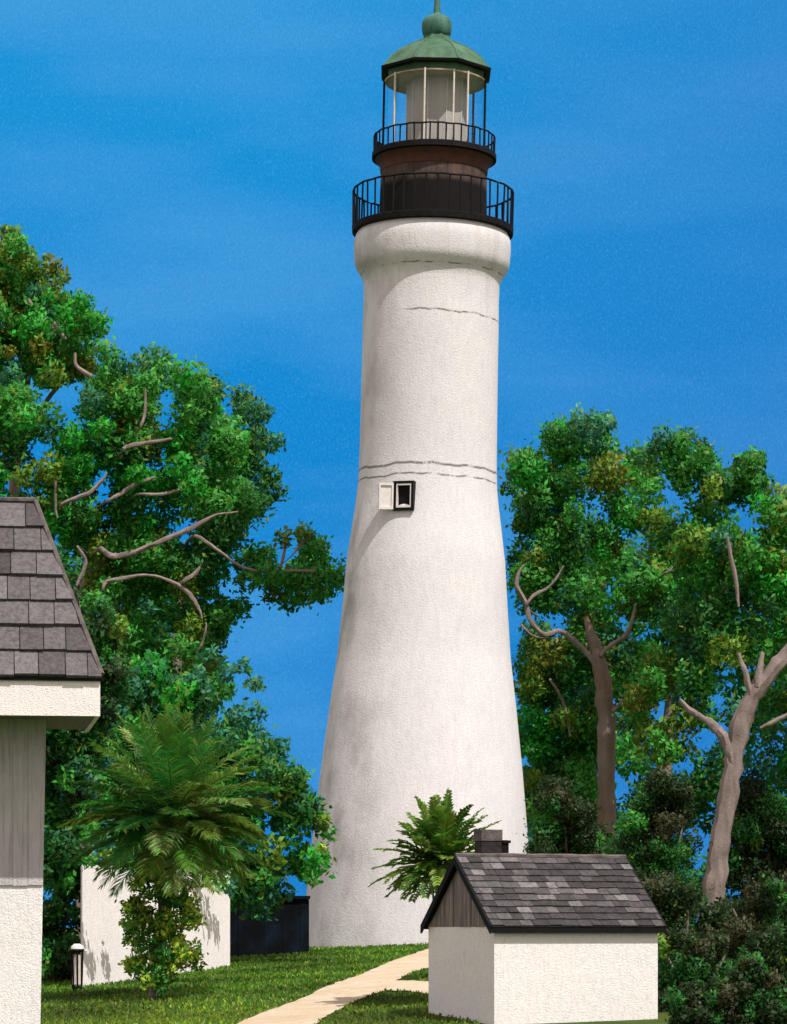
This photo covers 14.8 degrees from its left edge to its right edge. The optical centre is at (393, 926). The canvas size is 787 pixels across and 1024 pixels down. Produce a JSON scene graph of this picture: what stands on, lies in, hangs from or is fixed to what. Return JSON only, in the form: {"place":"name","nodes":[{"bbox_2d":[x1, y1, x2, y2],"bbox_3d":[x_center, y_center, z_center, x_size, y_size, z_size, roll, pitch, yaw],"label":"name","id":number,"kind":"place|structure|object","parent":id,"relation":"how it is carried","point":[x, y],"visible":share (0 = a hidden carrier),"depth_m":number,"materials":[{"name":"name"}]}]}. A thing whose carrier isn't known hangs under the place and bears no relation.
{"place":"outdoors","nodes":[
{"label":"outdoors","id":0,"kind":"place"},
{"bbox_2d":[237,949,428,1023],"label":"path","id":1,"kind":"structure","parent":0,"point":[323,1002],"depth_m":47.96,"materials":[{"name":"beige concrete"}]},
{"bbox_2d":[0,0,786,926],"label":"sky","id":2,"kind":"structure","parent":0,"point":[193,167],"materials":[{"name":"blue"}]},
{"bbox_2d":[383,980,428,992],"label":"path","id":3,"kind":"structure","parent":0,"point":[414,986],"depth_m":48.93,"materials":[{"name":"beige concrete"}]},
{"bbox_2d":[40,927,786,1023],"bbox_3d":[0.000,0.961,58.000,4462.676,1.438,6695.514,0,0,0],"label":"lawn","id":4,"kind":"structure","parent":0,"point":[662,1016],"depth_m":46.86,"materials":[{"name":"green plant"}]},
{"bbox_2d":[0,497,103,1023],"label":"house","id":5,"kind":"structure","parent":4,"relation":"on","point":[51,671],"depth_m":39.79,"materials":[{"name":"grey wood"}]},
{"bbox_2d":[70,944,83,990],"bbox_3d":[-5.484,0.721,52.600,0.244,0.841,0.250,0,0,0],"label":"bollard light","id":6,"kind":"object","parent":4,"relation":"on","point":[77,969],"visible":0.97,"depth_m":52.53,"materials":[{"name":"black metal"}]},
{"bbox_2d":[0,223,166,496],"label":"tree","id":7,"kind":"object","parent":4,"relation":"on","point":[37,344],"visible":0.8,"depth_m":78.84,"materials":[{"name":"green plant"}]},
{"bbox_2d":[41,584,136,981],"bbox_3d":[-5.769,-2.614,55.589,2.345,7.734,5.287,0,0,-9],"label":"tree","id":8,"kind":"object","parent":4,"relation":"on","point":[108,630],"visible":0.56,"depth_m":56.51,"materials":[{"name":"green plant"}]},
{"bbox_2d":[80,865,229,986],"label":"wall","id":9,"kind":"structure","parent":4,"relation":"on","point":[101,937],"depth_m":55.28,"materials":[{"name":"white paint"}]},
{"bbox_2d":[114,866,208,996],"bbox_3d":[-3.734,0.040,48.897,1.511,2.203,1.123,0,0,0],"label":"shrub","id":10,"kind":"object","parent":4,"relation":"on","point":[166,926],"visible":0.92,"depth_m":48.73,"materials":[{"name":"green plant"}]},
{"bbox_2d":[43,522,284,894],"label":"tree","id":11,"kind":"object","parent":4,"relation":"on","point":[73,572],"visible":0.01,"depth_m":91.29,"materials":[{"name":"green plant"}]},
{"bbox_2d":[0,335,345,937],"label":"tree","id":12,"kind":"object","parent":4,"relation":"on","point":[129,441],"visible":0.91,"depth_m":74.86,"materials":[{"name":"green plant"}]},
{"bbox_2d":[56,696,294,998],"bbox_3d":[-3.516,-1.231,49.158,3.853,5.032,3.868,0,0,0],"label":"palm tree","id":13,"kind":"object","parent":4,"relation":"on","point":[175,788],"visible":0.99,"depth_m":48.60,"materials":[{"name":"green plant"}]},
{"bbox_2d":[94,644,337,923],"bbox_3d":[-3.755,-2.528,60.881,5.333,6.582,5.420,0,0,0],"label":"tree","id":14,"kind":"object","parent":4,"relation":"on","point":[197,695],"visible":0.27,"depth_m":61.46,"materials":[{"name":"green plant"}]},
{"bbox_2d":[172,372,290,673],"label":"tree","id":15,"kind":"object","parent":4,"relation":"on","point":[242,402],"visible":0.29,"depth_m":85.27,"materials":[{"name":"green plant"}]},
{"bbox_2d":[230,896,309,956],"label":"fence","id":16,"kind":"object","parent":4,"relation":"on","point":[287,931],"depth_m":65.29,"materials":[{"name":"black wood"}]},
{"bbox_2d":[306,0,528,947],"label":"lighthouse","id":17,"kind":"object","parent":4,"relation":"on","point":[422,706],"visible":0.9,"depth_m":68.48,"materials":[{"name":"white paint"}]},
{"bbox_2d":[378,480,415,510],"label":"window","id":18,"kind":"structure","parent":17,"relation":"in","point":[391,496],"depth_m":68.38,"materials":[{"name":"black metal"}]},
{"bbox_2d":[367,787,501,902],"bbox_3d":[0.660,-0.433,45.545,2.111,3.310,1.975,0,0,0],"label":"fern palm","id":19,"kind":"object","parent":4,"relation":"on","point":[439,833],"visible":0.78,"depth_m":45.17,"materials":[{"name":"green plant"}]},
{"bbox_2d":[420,829,665,1023],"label":"shed","id":20,"kind":"structure","parent":4,"relation":"on","point":[519,938],"depth_m":42.73,"materials":[{"name":"white paint"}]},
{"bbox_2d":[515,774,616,853],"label":"bush","id":21,"kind":"object","parent":4,"relation":"on","point":[555,802],"visible":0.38,"depth_m":65.65,"materials":[{"name":"green plant"}]},
{"bbox_2d":[497,401,684,854],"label":"tree","id":22,"kind":"object","parent":4,"relation":"on","point":[586,750],"visible":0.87,"depth_m":76.93,"materials":[{"name":"green plant"}]},
{"bbox_2d":[513,501,786,895],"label":"tree","id":23,"kind":"object","parent":4,"relation":"on","point":[707,791],"visible":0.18,"depth_m":91.34,"materials":[{"name":"green plant"}]},
{"bbox_2d":[601,764,712,933],"bbox_3d":[5.554,-1.441,64.057,2.563,3.951,2.010,0,0,0],"label":"bush","id":24,"kind":"object","parent":4,"relation":"on","point":[651,822],"visible":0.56,"depth_m":63.59,"materials":[{"name":"green plant"}]},
{"bbox_2d":[638,869,744,968],"bbox_3d":[5.192,0.157,53.979,2.372,2.350,1.804,0,0,0],"label":"bush","id":25,"kind":"object","parent":4,"relation":"on","point":[663,890],"visible":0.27,"depth_m":53.68,"materials":[{"name":"green plant"}]},
{"bbox_2d":[658,917,734,1011],"bbox_3d":[4.378,0.951,44.661,1.843,2.175,1.826,0,0,0],"label":"bush","id":26,"kind":"object","parent":4,"relation":"on","point":[697,961],"visible":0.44,"depth_m":44.25,"materials":[{"name":"green plant"}]},
{"bbox_2d":[611,417,786,932],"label":"tree","id":27,"kind":"object","parent":4,"relation":"on","point":[709,637],"visible":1,"depth_m":72.34,"materials":[{"name":"green plant"}]},
{"bbox_2d":[661,973,759,1023],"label":"bush","id":28,"kind":"object","parent":4,"relation":"on","point":[692,1002],"visible":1,"depth_m":40.40,"materials":[{"name":"green plant"}]},
{"bbox_2d":[716,864,786,973],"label":"bush","id":29,"kind":"object","parent":4,"relation":"on","point":[759,905],"visible":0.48,"depth_m":51.63,"materials":[{"name":"green plant"}]},
{"bbox_2d":[718,925,786,1023],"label":"bush","id":30,"kind":"object","parent":4,"relation":"on","point":[769,994],"visible":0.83,"depth_m":40.63,"materials":[{"name":"green plant"}]},
{"bbox_2d":[725,766,786,922],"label":"bush","id":31,"kind":"object","parent":4,"relation":"on","point":[760,808],"visible":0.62,"depth_m":73.71,"materials":[{"name":"green plant"}]}
]}

